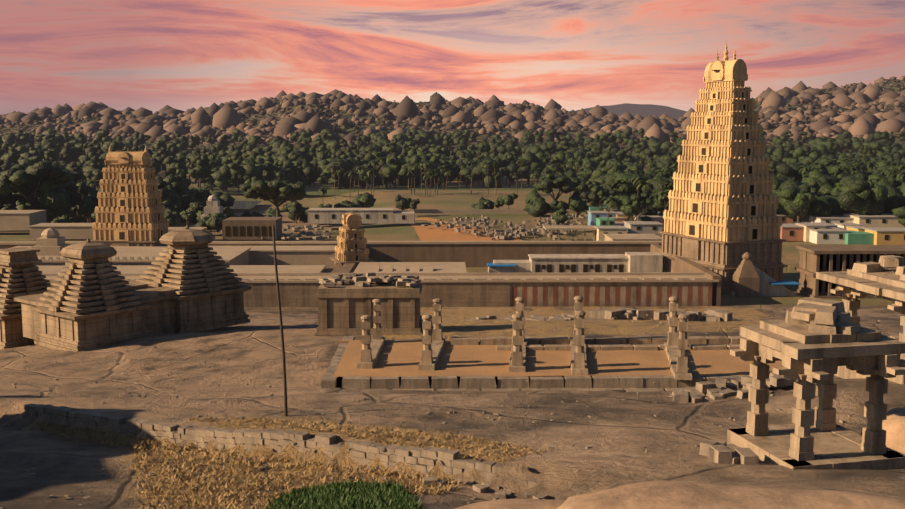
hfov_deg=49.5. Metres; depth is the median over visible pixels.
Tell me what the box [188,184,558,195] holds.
green fields
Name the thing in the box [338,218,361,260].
raya gopura openings
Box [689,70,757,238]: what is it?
gopura openings
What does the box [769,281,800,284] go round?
blue tarpaulin
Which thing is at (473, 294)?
temple south wall
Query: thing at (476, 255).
temple north wall
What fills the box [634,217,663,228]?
pink town houses
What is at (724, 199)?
gopura tower
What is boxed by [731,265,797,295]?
tent
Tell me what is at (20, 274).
hemakuta shrine
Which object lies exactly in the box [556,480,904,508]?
foreground rock
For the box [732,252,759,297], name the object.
shrine tower
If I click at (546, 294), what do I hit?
temple south wall
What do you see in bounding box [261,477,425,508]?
green grass
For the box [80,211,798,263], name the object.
dusty ground
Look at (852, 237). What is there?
green town houses
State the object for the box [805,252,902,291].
bazaar mandapa shade
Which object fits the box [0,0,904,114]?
sky
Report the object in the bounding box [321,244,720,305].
temple cross walls
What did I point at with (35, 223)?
tan buildings
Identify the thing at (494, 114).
hill boulders
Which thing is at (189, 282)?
hemakuta twin shrine
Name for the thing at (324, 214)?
white buildings
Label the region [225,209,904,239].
building openings
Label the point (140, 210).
gopura tower
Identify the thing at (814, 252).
bazaar mandapa
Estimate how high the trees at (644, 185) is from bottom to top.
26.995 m
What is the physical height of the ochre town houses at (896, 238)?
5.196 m
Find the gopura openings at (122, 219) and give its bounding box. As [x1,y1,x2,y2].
[119,157,162,239]
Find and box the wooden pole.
[272,225,287,416]
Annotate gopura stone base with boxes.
[90,239,159,245]
[329,257,374,267]
[658,231,787,293]
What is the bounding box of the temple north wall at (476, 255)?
[0,244,661,266]
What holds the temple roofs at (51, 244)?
on the ground at (214, 377)
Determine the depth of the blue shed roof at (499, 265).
211.92 m
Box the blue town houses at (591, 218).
[588,212,836,227]
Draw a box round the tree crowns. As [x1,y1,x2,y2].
[0,128,904,230]
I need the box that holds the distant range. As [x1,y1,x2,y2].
[576,103,686,119]
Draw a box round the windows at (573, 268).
[535,264,623,272]
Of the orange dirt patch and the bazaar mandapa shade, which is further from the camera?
the orange dirt patch
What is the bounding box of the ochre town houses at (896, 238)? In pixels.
[616,215,904,244]
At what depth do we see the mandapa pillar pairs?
62.22 m
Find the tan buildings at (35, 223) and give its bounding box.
[0,210,661,240]
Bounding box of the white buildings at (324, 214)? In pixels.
[200,195,414,229]
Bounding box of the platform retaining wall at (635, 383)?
[321,336,841,391]
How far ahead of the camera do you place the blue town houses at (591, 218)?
326.98 m
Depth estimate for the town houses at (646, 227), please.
292.70 m
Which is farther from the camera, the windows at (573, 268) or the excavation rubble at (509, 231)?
the excavation rubble at (509, 231)
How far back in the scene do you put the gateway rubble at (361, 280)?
77.45 m
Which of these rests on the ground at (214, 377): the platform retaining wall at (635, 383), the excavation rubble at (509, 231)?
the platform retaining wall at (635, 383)
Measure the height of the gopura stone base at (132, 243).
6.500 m
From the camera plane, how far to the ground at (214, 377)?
37.93 m
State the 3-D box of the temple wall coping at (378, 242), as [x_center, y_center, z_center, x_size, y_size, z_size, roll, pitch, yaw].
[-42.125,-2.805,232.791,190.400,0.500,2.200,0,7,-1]
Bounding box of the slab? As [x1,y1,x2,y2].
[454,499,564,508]
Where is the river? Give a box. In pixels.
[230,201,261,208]
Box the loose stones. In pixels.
[465,307,794,464]
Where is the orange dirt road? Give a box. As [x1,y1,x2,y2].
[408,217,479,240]
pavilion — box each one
[727,297,904,469]
[816,255,904,383]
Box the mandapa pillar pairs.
[357,296,898,379]
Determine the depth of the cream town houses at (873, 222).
309.20 m
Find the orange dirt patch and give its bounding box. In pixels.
[414,229,523,240]
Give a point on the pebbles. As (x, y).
(331, 477)
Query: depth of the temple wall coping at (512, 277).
182.61 m
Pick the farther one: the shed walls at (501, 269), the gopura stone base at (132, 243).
the gopura stone base at (132, 243)
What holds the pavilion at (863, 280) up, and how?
on the ground at (214, 377)
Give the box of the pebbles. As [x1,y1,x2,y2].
[0,313,880,508]
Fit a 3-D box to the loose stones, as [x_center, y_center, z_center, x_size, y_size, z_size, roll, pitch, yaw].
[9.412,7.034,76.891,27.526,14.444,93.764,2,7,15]
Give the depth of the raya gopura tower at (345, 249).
202.74 m
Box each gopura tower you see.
[92,146,168,240]
[334,210,369,261]
[663,40,782,241]
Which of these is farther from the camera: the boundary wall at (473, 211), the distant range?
the distant range
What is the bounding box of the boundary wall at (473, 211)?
[414,209,581,212]
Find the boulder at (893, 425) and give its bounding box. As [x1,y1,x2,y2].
[859,407,904,454]
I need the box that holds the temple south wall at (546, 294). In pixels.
[510,282,716,306]
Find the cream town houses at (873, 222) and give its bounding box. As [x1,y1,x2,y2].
[595,215,904,241]
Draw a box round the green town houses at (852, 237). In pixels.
[586,205,873,244]
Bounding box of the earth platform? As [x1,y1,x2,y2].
[333,340,782,376]
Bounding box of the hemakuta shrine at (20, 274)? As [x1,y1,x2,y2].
[0,247,52,348]
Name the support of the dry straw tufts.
on the ground at (214, 377)
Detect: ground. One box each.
[0,147,904,508]
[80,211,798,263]
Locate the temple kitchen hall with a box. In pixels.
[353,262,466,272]
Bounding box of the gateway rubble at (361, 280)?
[319,272,419,286]
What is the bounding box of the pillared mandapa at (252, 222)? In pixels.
[222,217,281,239]
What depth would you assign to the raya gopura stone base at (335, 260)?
202.20 m
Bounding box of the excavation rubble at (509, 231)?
[219,214,587,239]
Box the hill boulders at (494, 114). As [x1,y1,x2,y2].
[0,76,904,149]
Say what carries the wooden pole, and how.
on the ground at (214, 377)
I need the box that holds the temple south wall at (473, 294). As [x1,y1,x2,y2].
[49,282,509,306]
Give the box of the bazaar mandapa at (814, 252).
[795,245,904,298]
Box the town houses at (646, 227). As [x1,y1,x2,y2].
[587,203,904,243]
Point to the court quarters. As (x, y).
(642, 261)
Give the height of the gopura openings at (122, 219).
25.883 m
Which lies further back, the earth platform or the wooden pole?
the earth platform
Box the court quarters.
[493,252,662,272]
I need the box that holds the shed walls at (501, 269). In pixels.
[488,267,514,272]
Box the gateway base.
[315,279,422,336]
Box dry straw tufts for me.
[30,416,546,508]
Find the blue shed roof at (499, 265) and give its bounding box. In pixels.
[487,263,515,266]
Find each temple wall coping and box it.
[0,241,661,244]
[41,272,718,282]
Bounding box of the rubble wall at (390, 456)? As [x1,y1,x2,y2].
[23,403,548,498]
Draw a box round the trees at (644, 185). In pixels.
[86,156,904,225]
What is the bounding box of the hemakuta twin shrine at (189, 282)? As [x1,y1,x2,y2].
[14,224,251,351]
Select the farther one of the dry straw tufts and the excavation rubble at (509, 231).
the excavation rubble at (509, 231)
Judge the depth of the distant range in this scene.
7205.54 m
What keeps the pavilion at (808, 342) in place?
on the ground at (214, 377)
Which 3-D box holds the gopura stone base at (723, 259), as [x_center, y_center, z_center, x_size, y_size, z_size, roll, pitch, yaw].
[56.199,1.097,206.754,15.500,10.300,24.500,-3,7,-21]
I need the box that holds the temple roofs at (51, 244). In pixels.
[12,228,337,272]

